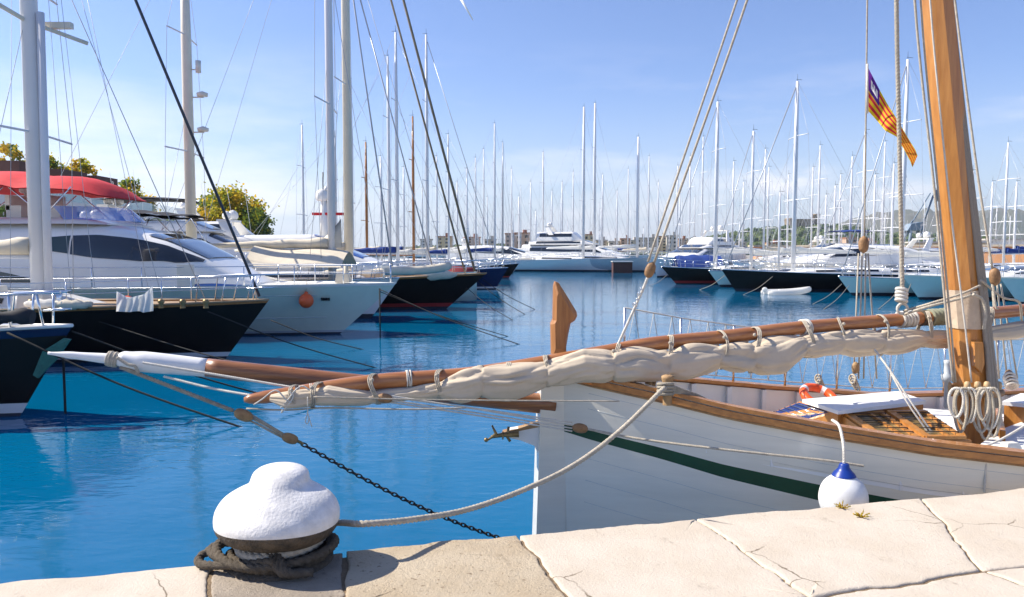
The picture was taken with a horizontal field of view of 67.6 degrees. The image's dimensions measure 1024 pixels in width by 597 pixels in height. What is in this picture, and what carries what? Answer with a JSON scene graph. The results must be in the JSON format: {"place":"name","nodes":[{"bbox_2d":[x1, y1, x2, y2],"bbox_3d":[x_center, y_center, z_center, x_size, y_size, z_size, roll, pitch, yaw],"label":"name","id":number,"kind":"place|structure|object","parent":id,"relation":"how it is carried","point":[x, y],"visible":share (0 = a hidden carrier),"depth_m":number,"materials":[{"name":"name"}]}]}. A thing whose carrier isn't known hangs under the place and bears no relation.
{"place":"outdoors","nodes":[
{"label":"outdoors","id":0,"kind":"place"},
{"bbox_2d":[0,256,1023,583],"bbox_3d":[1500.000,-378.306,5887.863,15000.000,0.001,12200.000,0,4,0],"label":"water","id":1,"kind":"structure","parent":0,"point":[102,476],"depth_m":12.60,"materials":[{"name":"liquid"}]},
{"bbox_2d":[0,290,73,416],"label":"sailing yacht","id":2,"kind":"object","parent":1,"relation":"on","point":[24,367],"visible":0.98,"depth_m":13.55,"materials":[{"name":"grey"}]},
{"bbox_2d":[7,332,241,426],"bbox_3d":[-6.406,1.468,13.083,4.724,1.750,0.035,0,4,6],"label":"mooring line","id":3,"kind":"object","parent":2,"relation":"attached to","point":[120,384],"visible":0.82,"depth_m":13.10,"materials":[{"name":"fabric"}]},
{"bbox_2d":[72,331,312,407],"bbox_3d":[-5.506,1.409,14.118,4.775,1.726,0.032,-1,4,-10],"label":"mooring line","id":4,"kind":"object","parent":2,"relation":"attached to","point":[195,376],"visible":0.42,"depth_m":14.06,"materials":[{"name":"fabric"}]},
{"bbox_2d":[0,0,279,362],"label":"sailing yacht","id":5,"kind":"object","parent":1,"relation":"on","point":[192,324],"visible":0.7,"depth_m":20.20,"materials":[{"name":"grey"}]},
{"bbox_2d":[116,286,152,311],"bbox_3d":[-9.215,0.012,18.617,0.908,0.647,0.140,0,4,0],"label":"drying cloth","id":6,"kind":"object","parent":5,"relation":"hanging from","point":[143,303],"visible":1,"depth_m":18.64,"materials":[{"name":"white fabric"}]},
{"bbox_2d":[99,321,230,360],"bbox_3d":[-6.767,1.296,17.868,8.570,1.276,0.032,2,4,24],"label":"mooring line","id":7,"kind":"object","parent":5,"relation":"attached to","point":[163,341],"visible":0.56,"depth_m":18.60,"materials":[{"name":"fabric"}]},
{"bbox_2d":[208,311,376,367],"bbox_3d":[-5.355,1.120,19.498,4.955,1.568,0.032,0,4,5],"label":"mooring line","id":8,"kind":"object","parent":5,"relation":"attached to","point":[291,343],"visible":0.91,"depth_m":19.51,"materials":[{"name":"fabric"}]},
{"bbox_2d":[0,171,396,334],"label":"motor yacht","id":9,"kind":"object","parent":1,"relation":"on","point":[343,301],"visible":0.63,"depth_m":25.27,"materials":[{"name":"grey"}]},
{"bbox_2d":[0,272,29,282],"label":"lower window","id":10,"kind":"structure","parent":9,"relation":"in","point":[3,279],"depth_m":24.61,"materials":[{"name":"black glass"}]},
{"bbox_2d":[52,235,70,252],"bbox_3d":[-15.483,-1.748,24.742,2.340,0.587,0.191,0,4,0],"label":"rear side window","id":11,"kind":"structure","parent":9,"relation":"in","point":[59,243],"depth_m":24.71,"materials":[{"name":"grey"}]},
{"bbox_2d":[70,235,204,262],"bbox_3d":[-12.210,-1.621,24.928,4.124,0.909,0.444,-1,4,-8],"label":"side window","id":12,"kind":"structure","parent":9,"relation":"in","point":[102,246],"depth_m":24.81,"materials":[{"name":"black glass"}]},
{"bbox_2d":[299,282,313,307],"bbox_3d":[-6.956,-0.123,25.858,0.500,0.904,0.492,0,4,0],"label":"ball fender","id":13,"kind":"object","parent":9,"relation":"hanging from","point":[306,299],"visible":1,"depth_m":25.71,"materials":[{"name":"orange plastic"}]},
{"bbox_2d":[91,201,311,270],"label":"motor yacht","id":14,"kind":"object","parent":1,"relation":"on","point":[280,269],"depth_m":38.79,"materials":[{"name":"grey"}]},
{"bbox_2d":[89,172,338,270],"bbox_3d":[-18.018,-3.313,42.876,17.000,8.071,4.400,0,4,0],"label":"motor yacht","id":15,"kind":"object","parent":1,"relation":"on","point":[209,230],"visible":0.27,"depth_m":41.76,"materials":[{"name":"grey"}]},
{"bbox_2d":[51,0,405,318],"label":"sailing yacht","id":16,"kind":"object","parent":1,"relation":"on","point":[320,250],"visible":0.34,"depth_m":32.48,"materials":[{"name":"grey"}]},
{"bbox_2d":[133,210,208,241],"bbox_3d":[-13.750,-2.861,30.880,3.895,1.411,2.800,0,4,0],"label":"awning","id":17,"kind":"object","parent":16,"relation":"attached to","point":[188,217],"visible":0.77,"depth_m":29.98,"materials":[{"name":"grey fabric"}]},
{"bbox_2d":[175,185,376,258],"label":"motor yacht","id":18,"kind":"object","parent":1,"relation":"on","point":[181,210],"visible":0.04,"depth_m":52.69,"materials":[{"name":"grey"}]},
{"bbox_2d":[255,87,430,263],"bbox_3d":[-13.477,-7.319,50.633,17.000,15.064,4.200,0,4,0],"label":"sailing yacht","id":19,"kind":"object","parent":1,"relation":"on","point":[354,185],"visible":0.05,"depth_m":50.62,"materials":[{"name":"grey"}]},
{"bbox_2d":[216,186,470,271],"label":"motor yacht","id":20,"kind":"object","parent":1,"relation":"on","point":[245,235],"visible":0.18,"depth_m":44.55,"materials":[{"name":"grey"}]},
{"bbox_2d":[312,172,343,235],"bbox_3d":[-11.485,-5.579,47.739,1.900,4.565,0.819,0,4,0],"label":"radar mast","id":21,"kind":"object","parent":20,"relation":"on","point":[323,213],"visible":0.55,"depth_m":47.55,"materials":[{"name":"white metal"}]},
{"bbox_2d":[201,0,491,309],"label":"sailing yacht","id":22,"kind":"object","parent":1,"relation":"on","point":[446,289],"visible":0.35,"depth_m":37.84,"materials":[{"name":"grey"}]},
{"bbox_2d":[381,262,451,278],"bbox_3d":[-3.967,-1.162,31.892,2.940,0.709,1.376,0,4,-6],"label":"dinghy","id":23,"kind":"object","parent":22,"relation":"on","point":[418,270],"visible":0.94,"depth_m":31.38,"materials":[{"name":"white rubber"}]},
{"bbox_2d":[280,125,468,266],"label":"sailing yacht","id":24,"kind":"object","parent":1,"relation":"on","point":[366,213],"visible":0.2,"depth_m":70.43,"materials":[{"name":"grey"}]},
{"bbox_2d":[354,151,410,265],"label":"sailing yacht","id":25,"kind":"object","parent":1,"relation":"on","point":[381,175],"visible":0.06,"depth_m":78.14,"materials":[{"name":"grey"}]},
{"bbox_2d":[357,163,432,265],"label":"sailing yacht","id":26,"kind":"object","parent":1,"relation":"on","point":[403,226],"visible":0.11,"depth_m":84.21,"materials":[{"name":"grey"}]},
{"bbox_2d":[300,25,511,288],"bbox_3d":[-9.167,-10.054,56.468,18.274,19.768,4.460,0,4,0],"label":"sailing yacht","id":27,"kind":"object","parent":1,"relation":"on","point":[493,277],"visible":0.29,"depth_m":56.55,"materials":[{"name":"grey"}]},
{"bbox_2d":[343,33,499,267],"bbox_3d":[-9.246,-11.285,62.902,17.274,21.392,4.460,0,4,0],"label":"sailing yacht","id":28,"kind":"object","parent":1,"relation":"on","point":[413,252],"visible":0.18,"depth_m":62.93,"materials":[{"name":"grey"}]},
{"bbox_2d":[384,152,465,262],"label":"sailing yacht","id":29,"kind":"object","parent":1,"relation":"on","point":[430,248],"visible":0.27,"depth_m":92.28,"materials":[{"name":"grey"}]},
{"bbox_2d":[379,133,518,277],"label":"sailing yacht","id":30,"kind":"object","parent":1,"relation":"on","point":[509,270],"visible":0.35,"depth_m":78.61,"materials":[{"name":"grey"}]},
{"bbox_2d":[400,169,509,264],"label":"sailing yacht","id":31,"kind":"object","parent":1,"relation":"on","point":[464,251],"visible":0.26,"depth_m":86.54,"materials":[{"name":"grey"}]},
{"bbox_2d":[448,266,476,300],"bbox_3d":[-4.026,-0.877,43.434,4.047,1.936,2.040,0,4,0],"label":"boat","id":32,"kind":"object","parent":1,"relation":"on","point":[468,295],"visible":0.25,"depth_m":43.02,"materials":[{"name":"red fabric"}]},
{"bbox_2d":[423,123,522,271],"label":"sailing yacht","id":33,"kind":"object","parent":1,"relation":"on","point":[489,250],"visible":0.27,"depth_m":94.45,"materials":[{"name":"grey"}]},
{"bbox_2d":[438,148,509,245],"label":"sailing yacht","id":34,"kind":"object","parent":1,"relation":"on","point":[483,230],"visible":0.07,"depth_m":112.19,"materials":[{"name":"grey"}]},
{"bbox_2d":[459,142,514,261],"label":"sailing yacht","id":35,"kind":"object","parent":1,"relation":"on","point":[500,249],"visible":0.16,"depth_m":100.36,"materials":[{"name":"grey"}]},
{"bbox_2d":[446,225,575,261],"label":"motor yacht","id":36,"kind":"object","parent":1,"relation":"on","point":[482,255],"visible":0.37,"depth_m":106.94,"materials":[{"name":"grey"}]},
{"bbox_2d":[505,152,563,239],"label":"sailing yacht","id":37,"kind":"object","parent":1,"relation":"on","point":[543,178],"visible":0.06,"depth_m":122.77,"materials":[{"name":"grey"}]},
{"bbox_2d":[47,0,1023,537],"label":"wooden sailing boat","id":38,"kind":"object","parent":1,"relation":"on","point":[719,448],"visible":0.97,"depth_m":6.76,"materials":[{"name":"white paint"}]},
{"bbox_2d":[656,382,704,397],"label":"bow line turns","id":39,"kind":"object","parent":38,"relation":"attached to","point":[672,389],"visible":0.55,"depth_m":6.33,"materials":[{"name":"fabric"}]},
{"bbox_2d":[799,383,836,398],"bbox_3d":[3.326,1.065,8.286,0.423,0.251,0.394,0,4,0],"label":"life ring","id":40,"kind":"object","parent":38,"relation":"on","point":[804,389],"visible":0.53,"depth_m":8.35,"materials":[{"name":"orange plastic"}]},
{"bbox_2d":[818,419,868,507],"bbox_3d":[2.509,1.344,5.841,0.356,0.752,0.409,-2,4,-33],"label":"ball fender","id":41,"kind":"object","parent":38,"relation":"hanging from","point":[843,483],"visible":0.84,"depth_m":5.74,"materials":[{"name":"white"}]},
{"bbox_2d":[866,64,917,166],"bbox_3d":[4.203,-2.020,8.435,0.626,1.115,0.254,0,4,0],"label":"flag","id":42,"kind":"object","parent":38,"relation":"attached to","point":[879,110],"visible":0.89,"depth_m":8.48,"materials":[{"name":"orange fabric"}]},
{"bbox_2d":[947,387,1002,439],"bbox_3d":[4.326,1.080,7.164,0.482,0.523,0.190,1,4,17],"label":"rope coil","id":43,"kind":"object","parent":38,"relation":"hanging from","point":[989,403],"visible":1,"depth_m":7.18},
{"bbox_2d":[491,107,615,271],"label":"sailing yacht","id":44,"kind":"object","parent":1,"relation":"on","point":[548,263],"visible":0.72,"depth_m":101.77,"materials":[{"name":"grey"}]},
{"bbox_2d":[529,102,633,257],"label":"sailing yacht","id":45,"kind":"object","parent":1,"relation":"on","point":[592,247],"visible":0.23,"depth_m":103.67,"materials":[{"name":"grey"}]},
{"bbox_2d":[521,217,659,257],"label":"motor yacht","id":46,"kind":"object","parent":1,"relation":"on","point":[554,238],"visible":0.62,"depth_m":115.03,"materials":[{"name":"grey"}]},
{"bbox_2d":[530,247,600,252],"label":"side window","id":47,"kind":"structure","parent":46,"relation":"in","point":[540,248],"depth_m":114.76,"materials":[{"name":"black glass"}]},
{"bbox_2d":[530,133,662,271],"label":"sailing yacht","id":48,"kind":"object","parent":1,"relation":"on","point":[639,264],"visible":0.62,"depth_m":100.55,"materials":[{"name":"grey"}]},
{"bbox_2d":[611,261,632,272],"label":"landing barge","id":49,"kind":"object","parent":1,"relation":"on","point":[621,266],"visible":0.82,"depth_m":95.65},
{"bbox_2d":[602,156,674,254],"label":"sailing yacht","id":50,"kind":"object","parent":1,"relation":"on","point":[644,248],"visible":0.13,"depth_m":114.23,"materials":[{"name":"grey"}]},
{"bbox_2d":[646,166,719,262],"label":"sailing yacht","id":51,"kind":"object","parent":1,"relation":"on","point":[677,218],"visible":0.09,"depth_m":98.18,"materials":[{"name":"grey"}]},
{"bbox_2d":[651,219,745,276],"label":"motor yacht","id":52,"kind":"object","parent":1,"relation":"on","point":[702,245],"visible":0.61,"depth_m":86.72,"materials":[{"name":"grey"}]},
{"bbox_2d":[660,152,738,252],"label":"sailing yacht","id":53,"kind":"object","parent":1,"relation":"on","point":[689,177],"visible":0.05,"depth_m":92.07,"materials":[{"name":"grey"}]},
{"bbox_2d":[683,137,753,244],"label":"sailing yacht","id":54,"kind":"object","parent":1,"relation":"on","point":[702,204],"visible":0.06,"depth_m":93.92,"materials":[{"name":"grey"}]},
{"bbox_2d":[658,100,790,283],"bbox_3d":[20.942,-8.979,65.722,17.274,16.427,4.460,-1,4,-8],"label":"sailing yacht","id":55,"kind":"object","parent":1,"relation":"on","point":[684,275],"visible":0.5,"depth_m":64.95,"materials":[{"name":"grey"}]},
{"bbox_2d":[671,254,722,267],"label":"deck cover","id":56,"kind":"object","parent":55,"relation":"on","point":[701,261],"visible":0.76,"depth_m":69.59,"materials":[{"name":"blue fabric"}]},
{"bbox_2d":[711,160,783,264],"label":"sailing yacht","id":57,"kind":"object","parent":1,"relation":"on","point":[733,217],"visible":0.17,"depth_m":88.12,"materials":[{"name":"grey"}]},
{"bbox_2d":[733,150,817,264],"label":"sailing yacht","id":58,"kind":"object","parent":1,"relation":"on","point":[764,246],"visible":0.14,"depth_m":80.08,"materials":[{"name":"grey"}]},
{"bbox_2d":[736,167,820,261],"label":"sailing yacht","id":59,"kind":"object","parent":1,"relation":"on","point":[768,220],"visible":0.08,"depth_m":82.14,"materials":[{"name":"grey"}]},
{"bbox_2d":[761,286,811,294],"bbox_3d":[18.266,-0.395,50.881,3.392,0.818,1.588,0,4,-4],"label":"dinghy","id":60,"kind":"object","parent":1,"relation":"on","point":[793,291],"visible":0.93,"depth_m":50.33,"materials":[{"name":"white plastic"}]},
{"bbox_2d":[708,127,871,286],"bbox_3d":[22.692,-7.038,60.698,15.275,13.202,4.260,-1,4,-8],"label":"sailing yacht","id":61,"kind":"object","parent":1,"relation":"on","point":[717,275],"visible":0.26,"depth_m":60.03,"materials":[{"name":"grey"}]},
{"bbox_2d":[758,173,837,259],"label":"sailing yacht","id":62,"kind":"object","parent":1,"relation":"on","point":[788,223],"visible":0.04,"depth_m":86.16,"materials":[{"name":"grey"}]},
{"bbox_2d":[756,213,893,261],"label":"motor yacht","id":63,"kind":"object","parent":1,"relation":"on","point":[824,246],"visible":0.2,"depth_m":72.46,"materials":[{"name":"grey"}]},
{"bbox_2d":[756,186,897,270],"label":"sailing yacht","id":64,"kind":"object","parent":1,"relation":"on","point":[782,251],"visible":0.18,"depth_m":57.93,"materials":[{"name":"grey"}]},
{"bbox_2d":[717,76,940,291],"bbox_3d":[24.098,-7.911,54.582,19.274,15.734,4.660,0,4,-6],"label":"sailing yacht","id":65,"kind":"object","parent":1,"relation":"on","point":[818,279],"visible":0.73,"depth_m":53.80,"materials":[{"name":"grey"}]},
{"bbox_2d":[796,141,868,245],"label":"sailing yacht","id":66,"kind":"object","parent":1,"relation":"on","point":[818,187],"visible":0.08,"depth_m":82.99,"materials":[{"name":"grey"}]},
{"bbox_2d":[752,213,921,269],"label":"motor yacht","id":67,"kind":"object","parent":1,"relation":"on","point":[853,257],"visible":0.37,"depth_m":62.87,"materials":[{"name":"grey"}]},
{"bbox_2d":[827,151,896,243],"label":"sailing yacht","id":68,"kind":"object","parent":1,"relation":"on","point":[851,187],"visible":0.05,"depth_m":74.04,"materials":[{"name":"grey"}]},
{"bbox_2d":[806,129,941,272],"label":"sailing yacht","id":69,"kind":"object","parent":1,"relation":"on","point":[876,251],"visible":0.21,"depth_m":56.96,"materials":[{"name":"grey"}]},
{"bbox_2d":[856,137,928,243],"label":"sailing yacht","id":70,"kind":"object","parent":1,"relation":"on","point":[883,177],"visible":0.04,"depth_m":80.02,"materials":[{"name":"grey"}]},
{"bbox_2d":[858,169,933,246],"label":"sailing yacht","id":71,"kind":"object","parent":1,"relation":"on","point":[874,210],"visible":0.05,"depth_m":71.09,"materials":[{"name":"grey"}]},
{"bbox_2d":[869,162,939,262],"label":"sailing yacht","id":72,"kind":"object","parent":1,"relation":"on","point":[892,211],"visible":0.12,"depth_m":66.08,"materials":[{"name":"grey"}]},
{"bbox_2d":[833,57,999,295],"bbox_3d":[29.199,-7.714,49.480,17.274,16.001,4.260,0,4,-6],"label":"sailing yacht","id":73,"kind":"object","parent":1,"relation":"on","point":[883,286],"visible":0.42,"depth_m":48.88,"materials":[{"name":"teal"}]},
{"bbox_2d":[905,215,942,261],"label":"motor yacht","id":74,"kind":"object","parent":1,"relation":"on","point":[928,244],"visible":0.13,"depth_m":70.96,"materials":[{"name":"grey"}]},
{"bbox_2d":[904,264,1023,299],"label":"motor yacht","id":75,"kind":"object","parent":1,"relation":"on","point":[926,287],"visible":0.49,"depth_m":44.93,"materials":[{"name":"teal"}]},
{"bbox_2d":[973,165,1023,267],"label":"sailing yacht","id":76,"kind":"object","parent":1,"relation":"on","point":[996,249],"visible":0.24,"depth_m":64.31,"materials":[{"name":"grey"}]},
{"bbox_2d":[980,180,1020,262],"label":"sailing yacht","id":77,"kind":"object","parent":1,"relation":"on","point":[990,234],"visible":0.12,"depth_m":70.24,"materials":[{"name":"grey"}]},
{"bbox_2d":[981,136,1023,265],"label":"sailing yacht","id":78,"kind":"object","parent":1,"relation":"on","point":[1008,251],"visible":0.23,"depth_m":62.15,"materials":[{"name":"grey"}]},
{"bbox_2d":[987,180,1023,262],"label":"sailing yacht","id":79,"kind":"object","parent":1,"relation":"on","point":[1014,246],"visible":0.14,"depth_m":66.18,"materials":[{"name":"grey"}]},
{"bbox_2d":[1001,266,1023,303],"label":"motor yacht","id":80,"kind":"object","parent":1,"relation":"on","point":[1014,285],"visible":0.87,"depth_m":40.97,"materials":[{"name":"teal"}]},
{"bbox_2d":[0,0,1023,247],"label":"sky","id":81,"kind":"structure","parent":0,"point":[530,69],"materials":[{"name":"blue"}]},
{"bbox_2d":[369,251,749,255],"bbox_3d":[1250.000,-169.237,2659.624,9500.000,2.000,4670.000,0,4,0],"label":"ground","id":82,"kind":"structure","parent":0,"point":[640,253],"depth_m":329.49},
{"bbox_2d":[904,188,937,241],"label":"harbour crane","id":83,"kind":"object","parent":82,"relation":"on","point":[912,225],"visible":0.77,"depth_m":397.12,"materials":[{"name":"blue paint"}]},
{"bbox_2d":[206,503,1018,596],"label":"quay","id":84,"kind":"structure","parent":0,"point":[344,565],"depth_m":4.25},
{"bbox_2d":[0,566,209,596],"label":"paving stone","id":85,"kind":"object","parent":84,"relation":"on","point":[189,581],"visible":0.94,"depth_m":4.10,"materials":[{"name":"stone"}]},
{"bbox_2d":[211,553,344,596],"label":"paving stone","id":86,"kind":"object","parent":84,"relation":"on","point":[325,581],"visible":0.65,"depth_m":4.10,"materials":[{"name":"stone"}]},
{"bbox_2d":[193,532,339,578],"bbox_3d":[-1.409,1.434,4.434,0.805,0.179,0.639,0,4,0],"label":"old rope coil","id":87,"kind":"object","parent":86,"relation":"on","point":[280,566],"visible":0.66,"depth_m":4.21,"materials":[{"name":"fabric"}]},
{"bbox_2d":[213,462,339,581],"bbox_3d":[-1.344,1.268,4.402,0.707,0.601,0.656,0,4,0],"label":"bollard","id":88,"kind":"object","parent":86,"relation":"on","point":[277,507],"visible":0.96,"depth_m":4.20,"materials":[{"name":"metal"}]},
{"bbox_2d":[233,386,666,559],"bbox_3d":[-0.085,1.085,5.175,3.454,0.616,0.519,-2,4,-31],"label":"mooring rope","id":89,"kind":"object","parent":88,"relation":"attached to","point":[242,555],"visible":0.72,"depth_m":4.94,"materials":[{"name":"fabric"}]},
{"bbox_2d":[345,536,564,596],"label":"paving stone","id":90,"kind":"object","parent":84,"relation":"on","point":[508,566],"visible":1,"depth_m":4.27,"materials":[{"name":"stone"}]},
{"bbox_2d":[520,519,805,596],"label":"paving stone","id":91,"kind":"object","parent":84,"relation":"on","point":[690,558],"visible":0.99,"depth_m":4.38,"materials":[{"name":"stone"}]},
{"bbox_2d":[697,499,978,596],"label":"paving stone","id":92,"kind":"object","parent":84,"relation":"on","point":[824,552],"visible":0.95,"depth_m":4.65,"materials":[{"name":"stone"}]},
{"bbox_2d":[833,573,1023,596],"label":"paving stone","id":93,"kind":"object","parent":84,"relation":"on","point":[981,585],"visible":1,"depth_m":4.06,"materials":[{"name":"stone"}]},
{"bbox_2d":[922,488,1023,571],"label":"paving stone","id":94,"kind":"object","parent":84,"relation":"on","point":[986,530],"visible":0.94,"depth_m":5.01,"materials":[{"name":"stone"}]},
{"bbox_2d":[987,568,1023,585],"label":"paving stone","id":95,"kind":"object","parent":84,"relation":"on","point":[1016,575],"visible":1,"depth_m":4.24,"materials":[{"name":"stone"}]},
{"bbox_2d":[747,232,906,246],"bbox_3d":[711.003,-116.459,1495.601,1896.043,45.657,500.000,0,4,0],"label":"hill","id":96,"kind":"structure","parent":0,"point":[789,234],"depth_m":1302.35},
{"bbox_2d":[416,223,1011,247],"bbox_3d":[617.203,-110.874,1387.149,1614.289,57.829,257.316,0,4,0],"label":"woodland","id":97,"kind":"object","parent":96,"relation":"on","point":[801,231],"visible":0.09,"depth_m":1339.14,"materials":[{"name":"green plant"}]},
{"bbox_2d":[832,208,1023,238],"bbox_3d":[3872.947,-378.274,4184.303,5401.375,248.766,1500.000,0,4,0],"label":"mountains","id":98,"kind":"structure","parent":0,"point":[1000,215],"depth_m":3743.03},
{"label":"land","id":99,"kind":"structure","parent":0,"visible":0},
{"bbox_2d":[0,141,25,161],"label":"broadleaf tree","id":100,"kind":"object","parent":99,"relation":"on","point":[12,151],"visible":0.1,"depth_m":76.25,"materials":[{"name":"yellow plant"}]},
{"bbox_2d":[68,157,101,174],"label":"broadleaf tree","id":101,"kind":"object","parent":99,"relation":"on","point":[85,167],"visible":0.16,"depth_m":84.56,"materials":[{"name":"yellow plant"}]},
{"bbox_2d":[0,160,180,220],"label":"waterfront building","id":102,"kind":"structure","parent":99,"relation":"on","point":[17,165],"depth_m":74.87,"materials":[{"name":"glass"}]},
{"bbox_2d":[118,176,144,196],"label":"broadleaf tree","id":103,"kind":"object","parent":99,"relation":"on","point":[123,183],"visible":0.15,"depth_m":91.08,"materials":[{"name":"green plant"}]},
{"bbox_2d":[197,202,230,220],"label":"broadleaf tree","id":104,"kind":"object","parent":99,"relation":"on","point":[210,216],"visible":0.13,"depth_m":96.96,"materials":[{"name":"yellow plant"}]},
{"bbox_2d":[196,180,279,224],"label":"broadleaf tree","id":105,"kind":"object","parent":99,"relation":"on","point":[237,197],"visible":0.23,"depth_m":102.37,"materials":[{"name":"green plant"}]},
{"bbox_2d":[237,202,276,234],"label":"broadleaf tree","id":106,"kind":"object","parent":99,"relation":"on","point":[258,218],"visible":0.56,"depth_m":98.67,"materials":[{"name":"green plant"}]},
{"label":"dock","id":107,"kind":"structure","parent":0,"visible":0},
{"bbox_2d":[748,244,1023,262],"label":"harbour wall","id":108,"kind":"structure","parent":107,"relation":"on","point":[997,258],"depth_m":80.70,"materials":[{"name":"stone"}]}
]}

